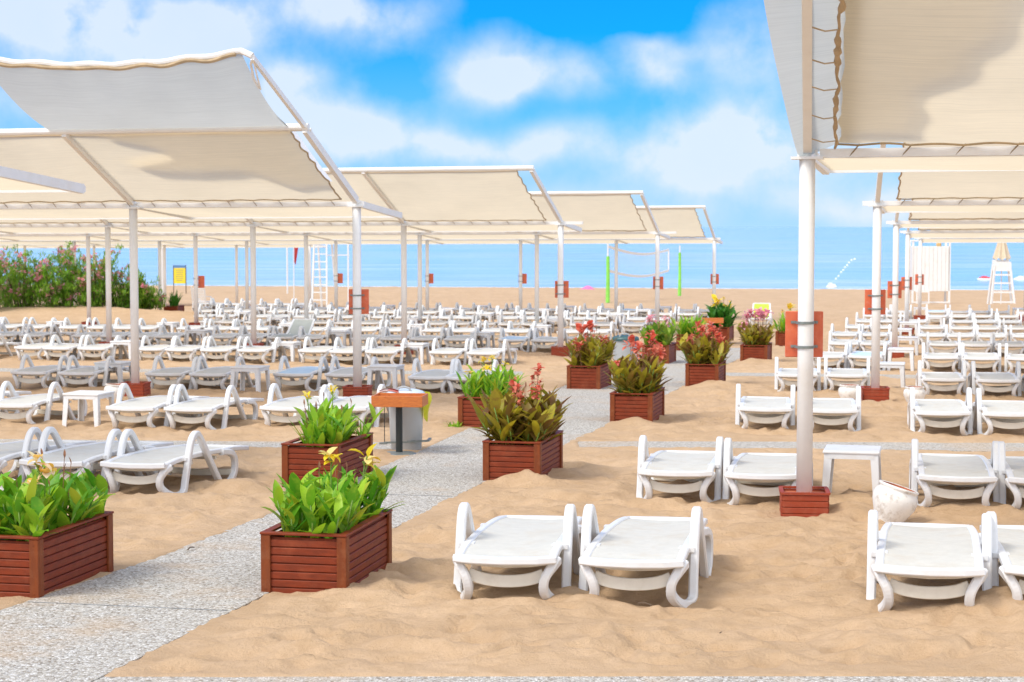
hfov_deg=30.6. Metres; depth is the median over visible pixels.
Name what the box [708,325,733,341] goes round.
planter box
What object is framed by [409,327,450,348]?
sun lounger
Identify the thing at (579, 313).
sun lounger
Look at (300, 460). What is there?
planter box
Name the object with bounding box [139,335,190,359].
sun lounger
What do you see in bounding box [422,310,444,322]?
sun lounger
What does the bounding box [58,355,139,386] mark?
sun lounger
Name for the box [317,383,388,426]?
sun lounger
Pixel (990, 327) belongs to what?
sun lounger
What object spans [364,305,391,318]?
sun lounger
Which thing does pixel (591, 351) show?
canna clump
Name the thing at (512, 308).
sun lounger
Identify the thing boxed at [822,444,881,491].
side table
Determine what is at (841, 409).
sun lounger
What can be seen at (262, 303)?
sun lounger
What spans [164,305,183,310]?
planter box
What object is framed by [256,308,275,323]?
sun lounger
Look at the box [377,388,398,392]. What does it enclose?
litter bundle
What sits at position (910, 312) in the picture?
sun lounger
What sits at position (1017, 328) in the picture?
sun lounger
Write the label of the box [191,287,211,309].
garden chair
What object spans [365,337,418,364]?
sun lounger
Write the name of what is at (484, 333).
side table
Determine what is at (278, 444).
path
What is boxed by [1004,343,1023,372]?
sun lounger
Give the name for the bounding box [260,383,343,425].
sun lounger
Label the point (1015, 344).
sun lounger
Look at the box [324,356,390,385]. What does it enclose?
sun lounger
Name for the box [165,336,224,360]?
sun lounger
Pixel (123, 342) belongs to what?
side table
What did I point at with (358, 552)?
planter box
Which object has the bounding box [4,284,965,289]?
foam
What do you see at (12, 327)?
sun lounger
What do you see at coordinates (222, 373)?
sun lounger
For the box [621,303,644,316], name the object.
sun lounger
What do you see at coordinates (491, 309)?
sun lounger
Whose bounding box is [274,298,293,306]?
sun lounger
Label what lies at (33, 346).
sun lounger
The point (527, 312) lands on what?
sun lounger
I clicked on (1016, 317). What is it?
sun lounger
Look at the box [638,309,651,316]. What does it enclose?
side table
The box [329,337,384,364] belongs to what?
sun lounger
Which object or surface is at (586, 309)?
sun lounger
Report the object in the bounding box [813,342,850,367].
sun lounger
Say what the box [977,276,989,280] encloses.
pedal boat
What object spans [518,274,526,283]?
pole board
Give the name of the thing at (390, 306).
side table
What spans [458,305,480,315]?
sun lounger
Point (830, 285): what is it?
pedal boat
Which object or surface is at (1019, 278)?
pedal boat
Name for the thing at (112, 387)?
side table
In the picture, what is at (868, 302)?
pole board
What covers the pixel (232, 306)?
sun lounger
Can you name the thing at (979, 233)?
shade canopy
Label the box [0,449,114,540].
canna clump
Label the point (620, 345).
pedal bin
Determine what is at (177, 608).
path joint
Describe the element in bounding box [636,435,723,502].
sun lounger
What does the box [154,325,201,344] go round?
sun lounger
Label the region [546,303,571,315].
sun lounger
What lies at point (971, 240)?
shade canopy
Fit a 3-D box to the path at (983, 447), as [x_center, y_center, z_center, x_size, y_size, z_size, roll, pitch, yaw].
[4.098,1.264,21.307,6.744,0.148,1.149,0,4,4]
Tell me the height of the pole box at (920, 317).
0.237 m
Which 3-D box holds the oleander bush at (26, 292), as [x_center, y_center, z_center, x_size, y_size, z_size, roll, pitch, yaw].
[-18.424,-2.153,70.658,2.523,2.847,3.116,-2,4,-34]
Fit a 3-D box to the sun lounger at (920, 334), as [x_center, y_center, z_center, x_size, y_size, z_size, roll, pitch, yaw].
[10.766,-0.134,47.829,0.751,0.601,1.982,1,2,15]
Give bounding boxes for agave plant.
[168,290,183,305]
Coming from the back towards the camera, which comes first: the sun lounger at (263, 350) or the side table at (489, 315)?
the side table at (489, 315)
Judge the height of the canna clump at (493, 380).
0.588 m
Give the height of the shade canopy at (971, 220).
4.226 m
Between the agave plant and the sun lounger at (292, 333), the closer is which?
the sun lounger at (292, 333)
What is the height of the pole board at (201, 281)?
0.380 m
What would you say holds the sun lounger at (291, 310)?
on the sand
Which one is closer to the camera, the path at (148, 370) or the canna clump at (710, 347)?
the canna clump at (710, 347)
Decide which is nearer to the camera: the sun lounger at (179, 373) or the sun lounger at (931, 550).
the sun lounger at (931, 550)
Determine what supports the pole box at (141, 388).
on the sand
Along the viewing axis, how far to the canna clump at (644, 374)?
24.66 m
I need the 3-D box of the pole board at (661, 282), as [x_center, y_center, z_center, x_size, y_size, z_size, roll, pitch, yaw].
[4.335,-1.720,55.508,0.310,0.380,0.173,0,4,4]
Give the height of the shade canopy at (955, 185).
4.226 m
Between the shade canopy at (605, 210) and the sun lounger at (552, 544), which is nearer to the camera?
the sun lounger at (552, 544)
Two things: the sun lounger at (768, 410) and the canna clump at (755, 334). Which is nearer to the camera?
the sun lounger at (768, 410)
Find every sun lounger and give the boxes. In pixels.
[0,324,20,341]
[0,324,42,344]
[0,334,27,355]
[0,381,86,423]
[0,427,96,484]
[1,317,40,331]
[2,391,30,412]
[10,354,89,388]
[14,334,78,359]
[19,324,75,342]
[19,426,173,482]
[22,317,67,331]
[42,335,102,360]
[58,317,95,334]
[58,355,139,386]
[72,324,113,342]
[77,335,140,360]
[87,317,129,331]
[99,326,149,344]
[100,429,248,492]
[106,383,208,427]
[113,318,151,331]
[128,325,174,344]
[139,318,177,331]
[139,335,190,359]
[145,356,217,389]
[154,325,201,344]
[164,384,263,429]
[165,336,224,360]
[176,318,219,337]
[189,356,260,389]
[192,301,215,310]
[198,298,214,306]
[198,308,221,320]
[199,304,222,313]
[199,313,231,327]
[200,336,258,360]
[205,319,238,335]
[207,298,229,306]
[208,325,247,345]
[215,304,239,313]
[216,308,248,321]
[218,313,250,326]
[224,298,250,307]
[225,301,250,312]
[229,318,266,332]
[233,304,267,313]
[236,325,285,345]
[237,336,297,363]
[242,302,267,313]
[244,313,279,326]
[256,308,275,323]
[257,298,278,306]
[257,319,288,332]
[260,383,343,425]
[261,301,286,313]
[267,304,298,314]
[267,318,314,346]
[273,308,295,322]
[273,356,344,390]
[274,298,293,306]
[276,302,303,313]
[286,313,321,325]
[287,304,311,314]
[293,308,325,319]
[294,298,318,308]
[296,326,341,346]
[298,337,352,362]
[309,304,332,314]
[311,313,345,326]
[311,319,335,337]
[312,302,333,309]
[314,308,343,324]
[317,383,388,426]
[324,319,363,337]
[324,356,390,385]
[327,305,351,318]
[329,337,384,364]
[330,302,348,310]
[334,314,362,326]
[335,309,367,319]
[351,327,393,345]
[352,320,390,334]
[361,314,387,326]
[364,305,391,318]
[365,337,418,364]
[369,302,392,313]
[371,309,398,325]
[379,327,425,347]
[381,305,407,315]
[381,320,423,335]
[384,314,414,327]
[395,309,425,323]
[396,302,417,314]
[400,310,416,314]
[408,358,465,392]
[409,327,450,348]
[417,303,437,315]
[422,305,449,315]
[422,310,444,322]
[422,320,460,335]
[424,314,459,327]
[429,338,475,364]
[436,302,458,315]
[439,309,470,320]
[443,327,486,347]
[446,359,507,393]
[448,314,477,327]
[452,320,486,334]
[452,502,581,599]
[456,302,481,314]
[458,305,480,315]
[458,310,488,321]
[467,338,517,365]
[473,314,505,327]
[476,305,496,319]
[481,320,513,340]
[486,303,512,315]
[496,306,517,318]
[498,315,529,328]
[498,328,537,351]
[499,310,527,321]
[505,321,544,336]
[508,303,530,315]
[516,306,541,319]
[519,310,550,324]
[521,315,554,332]
[527,303,549,315]
[531,328,573,351]
[542,310,567,326]
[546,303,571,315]
[554,306,580,316]
[557,321,591,337]
[565,310,590,326]
[569,315,599,328]
[577,306,604,316]
[578,504,712,607]
[582,303,603,316]
[583,321,618,339]
[586,310,612,321]
[592,315,621,332]
[598,306,621,320]
[602,303,620,311]
[617,306,640,318]
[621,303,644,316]
[621,315,649,332]
[627,310,650,326]
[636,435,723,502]
[640,303,663,316]
[650,310,675,326]
[659,307,677,319]
[675,303,694,316]
[677,306,701,320]
[694,304,709,315]
[722,438,812,504]
[735,384,794,428]
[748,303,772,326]
[775,357,820,391]
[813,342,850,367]
[813,386,860,431]
[824,357,869,389]
[828,331,864,351]
[830,323,860,339]
[845,317,871,331]
[847,341,887,370]
[855,312,882,324]
[859,331,891,351]
[861,324,891,340]
[863,308,884,323]
[866,510,991,611]
[870,318,891,331]
[880,313,901,327]
[885,308,903,323]
[891,305,911,318]
[903,312,927,327]
[907,387,972,435]
[909,439,998,506]
[916,360,966,394]
[917,324,948,344]
[918,318,944,332]
[922,342,960,371]
[926,304,946,318]
[926,308,947,323]
[926,332,957,352]
[944,324,975,340]
[948,308,970,323]
[949,305,969,319]
[949,318,976,332]
[951,313,974,330]
[958,332,992,352]
[961,343,1000,371]
[967,361,1020,395]
[970,305,988,319]
[970,308,992,319]
[970,313,996,330]
[972,388,1023,434]
[973,318,1000,332]
[976,325,1006,340]
[978,511,1023,599]
[989,305,1009,319]
[993,332,1023,353]
[996,308,1018,324]
[997,313,1021,330]
[998,441,1023,508]
[1002,318,1023,336]
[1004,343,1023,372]
[1008,325,1023,340]
[1021,375,1023,394]
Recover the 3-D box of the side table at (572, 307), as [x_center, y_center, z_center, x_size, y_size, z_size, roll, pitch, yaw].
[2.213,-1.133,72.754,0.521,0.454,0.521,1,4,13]
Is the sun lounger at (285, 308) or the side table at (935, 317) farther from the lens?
the sun lounger at (285, 308)
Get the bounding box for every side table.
[46,321,69,331]
[62,390,114,426]
[94,361,130,386]
[104,383,124,399]
[110,340,140,359]
[157,322,179,331]
[186,329,211,344]
[230,365,269,392]
[234,311,250,319]
[256,307,269,314]
[267,317,286,325]
[271,341,300,361]
[279,323,290,332]
[294,304,309,309]
[328,330,351,345]
[363,312,373,319]
[367,364,404,388]
[380,305,395,314]
[400,342,429,363]
[407,317,420,323]
[407,324,424,334]
[441,308,455,314]
[470,331,494,347]
[473,305,487,311]
[476,313,493,321]
[530,325,551,336]
[539,309,551,315]
[543,318,557,331]
[565,306,576,315]
[606,314,622,326]
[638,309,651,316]
[659,306,671,312]
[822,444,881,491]
[880,361,905,386]
[887,347,913,370]
[898,328,911,344]
[898,336,918,355]
[899,321,917,335]
[913,307,925,315]
[926,316,942,324]
[1012,308,1023,319]
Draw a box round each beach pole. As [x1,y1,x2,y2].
[161,248,163,298]
[286,248,287,293]
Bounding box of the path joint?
[28,494,432,610]
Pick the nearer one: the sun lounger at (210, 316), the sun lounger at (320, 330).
the sun lounger at (320, 330)
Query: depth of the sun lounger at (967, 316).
63.99 m
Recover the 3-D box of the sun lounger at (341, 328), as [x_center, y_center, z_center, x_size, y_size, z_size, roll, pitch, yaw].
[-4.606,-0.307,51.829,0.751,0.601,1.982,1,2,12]
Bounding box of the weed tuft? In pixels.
[447,420,463,427]
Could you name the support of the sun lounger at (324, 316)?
on the sand
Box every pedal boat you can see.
[826,283,836,287]
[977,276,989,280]
[1014,276,1023,280]
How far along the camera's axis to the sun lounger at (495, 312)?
68.36 m
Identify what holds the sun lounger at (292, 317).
on the sand
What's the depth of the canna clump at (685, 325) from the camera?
44.85 m
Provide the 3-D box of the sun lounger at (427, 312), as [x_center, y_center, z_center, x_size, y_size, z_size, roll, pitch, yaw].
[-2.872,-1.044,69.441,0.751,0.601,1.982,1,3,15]
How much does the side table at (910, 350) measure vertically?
0.454 m
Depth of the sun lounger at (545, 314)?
61.52 m
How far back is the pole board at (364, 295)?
28.59 m
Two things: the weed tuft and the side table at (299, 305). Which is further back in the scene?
the side table at (299, 305)
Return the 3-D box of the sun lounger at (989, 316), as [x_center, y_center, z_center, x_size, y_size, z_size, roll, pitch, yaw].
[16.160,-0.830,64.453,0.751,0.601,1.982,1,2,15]
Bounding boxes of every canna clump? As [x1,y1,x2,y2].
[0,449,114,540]
[262,443,404,538]
[290,385,383,447]
[455,355,528,399]
[466,363,571,444]
[558,320,617,367]
[603,329,673,395]
[638,314,677,346]
[670,313,708,335]
[677,320,733,365]
[703,294,741,328]
[736,307,775,346]
[773,303,797,332]
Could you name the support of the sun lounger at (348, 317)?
on the sand
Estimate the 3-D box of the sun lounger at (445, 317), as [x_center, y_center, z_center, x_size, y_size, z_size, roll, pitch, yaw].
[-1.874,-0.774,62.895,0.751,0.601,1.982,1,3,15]
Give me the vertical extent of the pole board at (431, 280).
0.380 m
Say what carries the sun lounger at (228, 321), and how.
on the sand
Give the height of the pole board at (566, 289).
0.380 m
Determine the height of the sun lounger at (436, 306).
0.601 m
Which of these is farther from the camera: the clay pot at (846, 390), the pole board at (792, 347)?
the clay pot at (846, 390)
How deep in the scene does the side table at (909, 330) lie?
47.50 m
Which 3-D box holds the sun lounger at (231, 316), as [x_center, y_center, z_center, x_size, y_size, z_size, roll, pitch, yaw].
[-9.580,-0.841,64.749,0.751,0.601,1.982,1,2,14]
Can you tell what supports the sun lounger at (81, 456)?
on the sand
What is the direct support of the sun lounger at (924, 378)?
on the sand
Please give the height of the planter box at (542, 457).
0.413 m
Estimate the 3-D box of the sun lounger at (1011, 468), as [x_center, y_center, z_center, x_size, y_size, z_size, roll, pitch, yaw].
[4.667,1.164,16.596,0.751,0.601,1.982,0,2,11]
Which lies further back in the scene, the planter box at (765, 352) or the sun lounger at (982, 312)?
the sun lounger at (982, 312)
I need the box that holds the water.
[0,227,1023,289]
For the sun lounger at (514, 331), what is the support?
on the sand
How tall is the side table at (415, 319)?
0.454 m
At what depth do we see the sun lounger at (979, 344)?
41.64 m
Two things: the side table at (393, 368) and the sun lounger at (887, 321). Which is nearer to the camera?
the side table at (393, 368)
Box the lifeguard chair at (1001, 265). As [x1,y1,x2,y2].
[987,260,1015,303]
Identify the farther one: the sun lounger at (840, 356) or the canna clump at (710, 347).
the sun lounger at (840, 356)
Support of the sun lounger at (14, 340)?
on the sand
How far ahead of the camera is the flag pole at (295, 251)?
99.93 m
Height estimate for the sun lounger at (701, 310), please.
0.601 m
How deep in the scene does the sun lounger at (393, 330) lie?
50.94 m
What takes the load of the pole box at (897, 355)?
on the sand
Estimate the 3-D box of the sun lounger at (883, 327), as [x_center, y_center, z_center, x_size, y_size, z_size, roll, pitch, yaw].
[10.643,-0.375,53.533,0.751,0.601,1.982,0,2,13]
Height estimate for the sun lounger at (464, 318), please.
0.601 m
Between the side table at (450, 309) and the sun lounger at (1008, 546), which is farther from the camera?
the side table at (450, 309)
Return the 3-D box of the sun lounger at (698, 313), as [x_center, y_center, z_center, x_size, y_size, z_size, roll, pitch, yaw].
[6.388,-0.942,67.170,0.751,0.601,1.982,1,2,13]
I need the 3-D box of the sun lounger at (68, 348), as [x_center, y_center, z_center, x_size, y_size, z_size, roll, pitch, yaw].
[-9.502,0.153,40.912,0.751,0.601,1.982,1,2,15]
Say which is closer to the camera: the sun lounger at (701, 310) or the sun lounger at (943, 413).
the sun lounger at (943, 413)
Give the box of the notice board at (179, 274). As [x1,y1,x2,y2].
[173,265,186,293]
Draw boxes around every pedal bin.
[379,386,431,449]
[612,333,638,360]
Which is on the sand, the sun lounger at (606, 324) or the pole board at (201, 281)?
the sun lounger at (606, 324)
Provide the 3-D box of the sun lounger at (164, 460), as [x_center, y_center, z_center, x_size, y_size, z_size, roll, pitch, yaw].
[-3.166,1.116,17.792,0.751,0.601,1.982,1,2,16]
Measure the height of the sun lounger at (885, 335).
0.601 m
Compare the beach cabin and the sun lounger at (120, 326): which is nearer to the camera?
the sun lounger at (120, 326)
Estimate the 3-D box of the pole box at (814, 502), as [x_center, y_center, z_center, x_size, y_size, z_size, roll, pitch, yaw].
[2.420,1.347,15.511,0.410,0.237,0.410,0,4,6]
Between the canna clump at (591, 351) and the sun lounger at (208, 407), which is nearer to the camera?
the sun lounger at (208, 407)
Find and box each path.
[0,348,739,681]
[0,368,522,374]
[0,439,390,448]
[93,676,1023,681]
[578,441,1023,451]
[726,372,1021,378]
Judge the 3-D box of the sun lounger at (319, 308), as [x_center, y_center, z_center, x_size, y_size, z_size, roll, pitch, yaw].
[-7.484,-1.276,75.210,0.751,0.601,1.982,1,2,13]
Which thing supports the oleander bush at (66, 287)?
on the sand
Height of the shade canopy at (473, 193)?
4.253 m
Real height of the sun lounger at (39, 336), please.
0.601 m
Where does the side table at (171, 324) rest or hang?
on the sand
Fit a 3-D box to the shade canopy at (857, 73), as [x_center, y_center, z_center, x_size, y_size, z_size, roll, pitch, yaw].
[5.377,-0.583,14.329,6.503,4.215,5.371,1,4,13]
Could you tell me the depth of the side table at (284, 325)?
51.73 m
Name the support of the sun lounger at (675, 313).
on the sand
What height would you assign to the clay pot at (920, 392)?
0.299 m
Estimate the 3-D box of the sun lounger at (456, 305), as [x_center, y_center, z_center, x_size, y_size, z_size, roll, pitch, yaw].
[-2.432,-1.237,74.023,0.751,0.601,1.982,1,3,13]
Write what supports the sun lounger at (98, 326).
on the sand
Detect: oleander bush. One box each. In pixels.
[0,244,43,306]
[0,247,64,307]
[0,251,14,295]
[27,241,86,307]
[37,245,116,304]
[64,243,128,306]
[97,263,159,308]
[140,282,167,309]
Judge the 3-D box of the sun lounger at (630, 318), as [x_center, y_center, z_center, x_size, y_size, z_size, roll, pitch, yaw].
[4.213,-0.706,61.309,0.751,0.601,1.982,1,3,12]
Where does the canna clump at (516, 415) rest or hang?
in the planter box at (542, 457)
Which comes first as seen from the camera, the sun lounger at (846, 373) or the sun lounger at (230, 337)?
the sun lounger at (846, 373)
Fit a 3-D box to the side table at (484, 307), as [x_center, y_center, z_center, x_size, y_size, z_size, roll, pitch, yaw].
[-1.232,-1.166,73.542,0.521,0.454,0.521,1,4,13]
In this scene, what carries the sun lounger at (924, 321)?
on the sand
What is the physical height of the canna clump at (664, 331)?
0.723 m
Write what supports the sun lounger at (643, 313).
on the sand
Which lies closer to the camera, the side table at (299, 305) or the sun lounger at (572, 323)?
the sun lounger at (572, 323)
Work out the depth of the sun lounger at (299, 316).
63.56 m
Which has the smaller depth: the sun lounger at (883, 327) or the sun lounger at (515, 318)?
the sun lounger at (883, 327)
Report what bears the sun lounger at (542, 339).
on the sand
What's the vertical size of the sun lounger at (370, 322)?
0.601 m
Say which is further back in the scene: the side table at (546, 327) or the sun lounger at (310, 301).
the sun lounger at (310, 301)
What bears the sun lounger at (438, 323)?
on the sand
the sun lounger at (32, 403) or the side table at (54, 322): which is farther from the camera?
the side table at (54, 322)
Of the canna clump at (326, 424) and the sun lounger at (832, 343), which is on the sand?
the sun lounger at (832, 343)
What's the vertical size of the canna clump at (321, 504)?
0.620 m
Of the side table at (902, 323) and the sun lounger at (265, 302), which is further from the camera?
the sun lounger at (265, 302)
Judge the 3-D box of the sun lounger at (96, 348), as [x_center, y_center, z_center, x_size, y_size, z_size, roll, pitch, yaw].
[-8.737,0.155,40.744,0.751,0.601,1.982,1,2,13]
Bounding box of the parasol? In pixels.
[992,243,1010,303]
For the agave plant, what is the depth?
74.48 m
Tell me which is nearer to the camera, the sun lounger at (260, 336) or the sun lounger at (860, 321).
the sun lounger at (260, 336)
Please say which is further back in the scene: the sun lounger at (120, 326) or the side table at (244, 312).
the side table at (244, 312)
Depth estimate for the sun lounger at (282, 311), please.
70.30 m
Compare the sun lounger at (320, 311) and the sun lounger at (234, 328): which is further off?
the sun lounger at (320, 311)
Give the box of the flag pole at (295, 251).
[293,248,297,293]
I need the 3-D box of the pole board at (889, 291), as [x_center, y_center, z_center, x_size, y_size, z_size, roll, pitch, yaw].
[8.475,-1.133,41.418,0.310,0.380,0.173,0,4,4]
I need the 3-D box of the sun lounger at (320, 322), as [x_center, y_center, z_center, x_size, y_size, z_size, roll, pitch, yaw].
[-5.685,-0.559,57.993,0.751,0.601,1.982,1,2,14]
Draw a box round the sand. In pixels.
[0,285,1023,676]
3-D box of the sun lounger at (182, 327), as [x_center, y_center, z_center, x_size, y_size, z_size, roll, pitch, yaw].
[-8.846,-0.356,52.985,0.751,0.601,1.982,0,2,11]
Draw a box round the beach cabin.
[909,240,950,303]
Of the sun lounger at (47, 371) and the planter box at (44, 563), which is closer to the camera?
the planter box at (44, 563)
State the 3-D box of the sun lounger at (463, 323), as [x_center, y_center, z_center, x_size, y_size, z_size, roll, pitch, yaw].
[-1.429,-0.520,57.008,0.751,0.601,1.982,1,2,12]
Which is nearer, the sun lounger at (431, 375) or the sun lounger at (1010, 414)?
the sun lounger at (1010, 414)
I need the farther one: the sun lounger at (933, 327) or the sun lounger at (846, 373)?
the sun lounger at (933, 327)
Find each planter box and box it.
[0,511,113,597]
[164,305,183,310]
[260,509,392,592]
[281,432,373,486]
[457,392,504,426]
[482,430,563,480]
[566,363,611,388]
[609,387,664,421]
[642,342,676,363]
[676,334,700,350]
[685,360,725,385]
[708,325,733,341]
[740,342,771,360]
[775,331,784,345]
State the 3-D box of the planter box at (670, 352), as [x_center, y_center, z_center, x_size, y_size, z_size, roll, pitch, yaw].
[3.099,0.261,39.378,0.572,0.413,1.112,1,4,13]
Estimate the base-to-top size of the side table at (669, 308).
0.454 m
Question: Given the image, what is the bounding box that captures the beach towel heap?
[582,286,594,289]
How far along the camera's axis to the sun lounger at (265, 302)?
75.36 m
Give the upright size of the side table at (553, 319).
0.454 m
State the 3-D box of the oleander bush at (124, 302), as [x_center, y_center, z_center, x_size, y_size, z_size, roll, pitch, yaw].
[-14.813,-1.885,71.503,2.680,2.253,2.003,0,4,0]
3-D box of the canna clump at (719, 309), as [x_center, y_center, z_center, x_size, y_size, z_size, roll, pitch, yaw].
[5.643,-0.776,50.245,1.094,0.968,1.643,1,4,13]
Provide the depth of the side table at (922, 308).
69.97 m
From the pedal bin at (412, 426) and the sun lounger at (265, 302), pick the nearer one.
the pedal bin at (412, 426)
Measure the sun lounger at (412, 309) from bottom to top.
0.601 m
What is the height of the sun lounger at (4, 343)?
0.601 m
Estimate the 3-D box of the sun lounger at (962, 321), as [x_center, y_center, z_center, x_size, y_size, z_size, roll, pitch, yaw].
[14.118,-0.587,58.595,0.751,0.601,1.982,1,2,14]
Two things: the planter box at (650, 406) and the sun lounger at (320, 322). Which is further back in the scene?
the sun lounger at (320, 322)
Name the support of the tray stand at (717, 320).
on the sand
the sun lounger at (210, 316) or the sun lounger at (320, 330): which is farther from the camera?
the sun lounger at (210, 316)
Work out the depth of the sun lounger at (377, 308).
74.34 m
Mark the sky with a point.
(675, 102)
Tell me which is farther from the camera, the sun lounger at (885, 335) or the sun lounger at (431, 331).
the sun lounger at (431, 331)
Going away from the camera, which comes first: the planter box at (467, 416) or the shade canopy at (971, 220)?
the planter box at (467, 416)
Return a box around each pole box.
[120,381,150,396]
[188,322,200,324]
[247,343,263,345]
[342,385,372,396]
[394,344,413,353]
[551,346,569,356]
[778,486,830,517]
[861,386,889,401]
[887,347,903,357]
[902,328,913,334]
[913,315,925,318]
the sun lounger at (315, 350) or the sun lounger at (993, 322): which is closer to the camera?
the sun lounger at (315, 350)
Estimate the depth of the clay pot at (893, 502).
14.97 m
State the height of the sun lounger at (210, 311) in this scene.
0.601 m
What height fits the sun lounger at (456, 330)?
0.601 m
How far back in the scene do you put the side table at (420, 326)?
50.91 m
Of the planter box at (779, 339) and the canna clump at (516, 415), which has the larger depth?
the planter box at (779, 339)
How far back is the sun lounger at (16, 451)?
17.84 m
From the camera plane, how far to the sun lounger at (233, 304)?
82.42 m
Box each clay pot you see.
[838,384,858,399]
[872,480,918,522]
[903,386,925,401]
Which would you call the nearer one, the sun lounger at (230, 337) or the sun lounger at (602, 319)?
the sun lounger at (230, 337)
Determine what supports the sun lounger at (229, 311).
on the sand
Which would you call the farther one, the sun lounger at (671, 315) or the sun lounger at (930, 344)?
the sun lounger at (671, 315)
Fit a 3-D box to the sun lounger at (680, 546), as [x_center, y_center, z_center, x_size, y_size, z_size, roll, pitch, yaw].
[0.904,1.334,12.316,0.751,0.601,1.982,0,3,11]
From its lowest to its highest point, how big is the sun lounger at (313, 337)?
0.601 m
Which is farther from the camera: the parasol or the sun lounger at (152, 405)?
the parasol
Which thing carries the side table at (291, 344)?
on the sand
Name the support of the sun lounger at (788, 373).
on the sand
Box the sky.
[0,0,918,226]
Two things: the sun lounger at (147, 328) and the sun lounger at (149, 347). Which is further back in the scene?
the sun lounger at (147, 328)
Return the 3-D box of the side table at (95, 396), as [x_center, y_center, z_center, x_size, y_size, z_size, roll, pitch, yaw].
[-5.471,0.886,24.217,0.521,0.454,0.521,1,4,13]
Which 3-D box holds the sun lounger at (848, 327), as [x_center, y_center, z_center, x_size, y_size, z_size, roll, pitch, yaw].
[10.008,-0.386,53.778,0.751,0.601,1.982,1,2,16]
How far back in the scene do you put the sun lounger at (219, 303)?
82.61 m
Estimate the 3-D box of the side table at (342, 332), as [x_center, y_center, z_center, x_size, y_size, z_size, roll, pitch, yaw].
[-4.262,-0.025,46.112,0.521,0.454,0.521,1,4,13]
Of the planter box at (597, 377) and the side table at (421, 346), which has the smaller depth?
the planter box at (597, 377)
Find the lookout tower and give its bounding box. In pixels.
[311,244,348,306]
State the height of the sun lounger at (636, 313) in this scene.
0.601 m
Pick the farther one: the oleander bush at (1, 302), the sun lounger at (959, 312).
the oleander bush at (1, 302)
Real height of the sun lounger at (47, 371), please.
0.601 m
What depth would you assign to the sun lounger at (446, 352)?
38.37 m
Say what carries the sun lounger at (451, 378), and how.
on the sand
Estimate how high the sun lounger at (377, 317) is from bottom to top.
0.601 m
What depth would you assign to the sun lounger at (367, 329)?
51.09 m
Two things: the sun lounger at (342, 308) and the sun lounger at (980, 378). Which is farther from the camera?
the sun lounger at (342, 308)
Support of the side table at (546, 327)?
on the sand
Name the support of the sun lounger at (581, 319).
on the sand
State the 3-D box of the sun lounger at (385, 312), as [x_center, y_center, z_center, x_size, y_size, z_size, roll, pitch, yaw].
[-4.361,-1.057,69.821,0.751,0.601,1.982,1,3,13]
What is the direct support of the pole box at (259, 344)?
on the sand
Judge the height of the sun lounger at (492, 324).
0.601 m
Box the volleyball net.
[606,244,680,302]
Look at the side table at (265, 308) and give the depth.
70.46 m
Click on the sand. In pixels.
(778, 595)
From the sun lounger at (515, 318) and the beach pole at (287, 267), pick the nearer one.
the sun lounger at (515, 318)
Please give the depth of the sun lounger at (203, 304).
82.87 m
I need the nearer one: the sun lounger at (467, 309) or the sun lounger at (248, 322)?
the sun lounger at (248, 322)
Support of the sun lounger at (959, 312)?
on the sand
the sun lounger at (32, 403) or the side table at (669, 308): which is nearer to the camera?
the sun lounger at (32, 403)
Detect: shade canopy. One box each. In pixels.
[0,48,401,386]
[0,165,582,346]
[0,166,85,193]
[0,191,675,323]
[0,205,722,311]
[0,241,325,305]
[764,0,1023,491]
[863,142,1023,389]
[886,172,1023,346]
[900,200,1023,327]
[914,230,1023,315]
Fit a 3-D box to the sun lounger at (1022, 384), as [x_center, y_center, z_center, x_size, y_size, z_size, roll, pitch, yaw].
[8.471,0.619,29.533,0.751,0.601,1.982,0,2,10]
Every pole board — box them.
[193,276,204,287]
[333,273,342,282]
[349,289,368,313]
[425,274,433,282]
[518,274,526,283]
[555,281,568,297]
[653,277,662,288]
[710,274,718,283]
[785,311,822,356]
[865,289,885,314]
[887,281,901,297]
[901,277,911,289]
[915,274,923,284]
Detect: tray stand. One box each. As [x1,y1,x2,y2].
[371,393,427,454]
[702,318,723,330]
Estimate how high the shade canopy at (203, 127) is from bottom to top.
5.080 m
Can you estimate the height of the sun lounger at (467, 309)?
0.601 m
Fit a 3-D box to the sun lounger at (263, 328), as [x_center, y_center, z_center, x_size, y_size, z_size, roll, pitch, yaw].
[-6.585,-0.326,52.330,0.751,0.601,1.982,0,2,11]
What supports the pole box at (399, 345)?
on the sand
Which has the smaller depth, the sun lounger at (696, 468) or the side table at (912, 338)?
the sun lounger at (696, 468)
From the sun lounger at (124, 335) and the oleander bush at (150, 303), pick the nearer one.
the sun lounger at (124, 335)
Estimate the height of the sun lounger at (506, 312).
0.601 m
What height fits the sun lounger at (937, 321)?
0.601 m
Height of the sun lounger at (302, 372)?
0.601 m
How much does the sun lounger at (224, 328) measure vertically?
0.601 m
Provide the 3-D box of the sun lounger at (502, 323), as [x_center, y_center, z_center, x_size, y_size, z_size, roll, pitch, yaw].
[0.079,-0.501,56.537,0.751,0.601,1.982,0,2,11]
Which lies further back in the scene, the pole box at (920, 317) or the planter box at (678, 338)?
the pole box at (920, 317)
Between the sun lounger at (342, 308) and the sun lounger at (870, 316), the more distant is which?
the sun lounger at (342, 308)
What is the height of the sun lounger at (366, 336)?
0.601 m
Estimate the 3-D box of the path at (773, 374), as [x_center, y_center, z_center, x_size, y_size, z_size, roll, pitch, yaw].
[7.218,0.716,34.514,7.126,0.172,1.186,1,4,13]

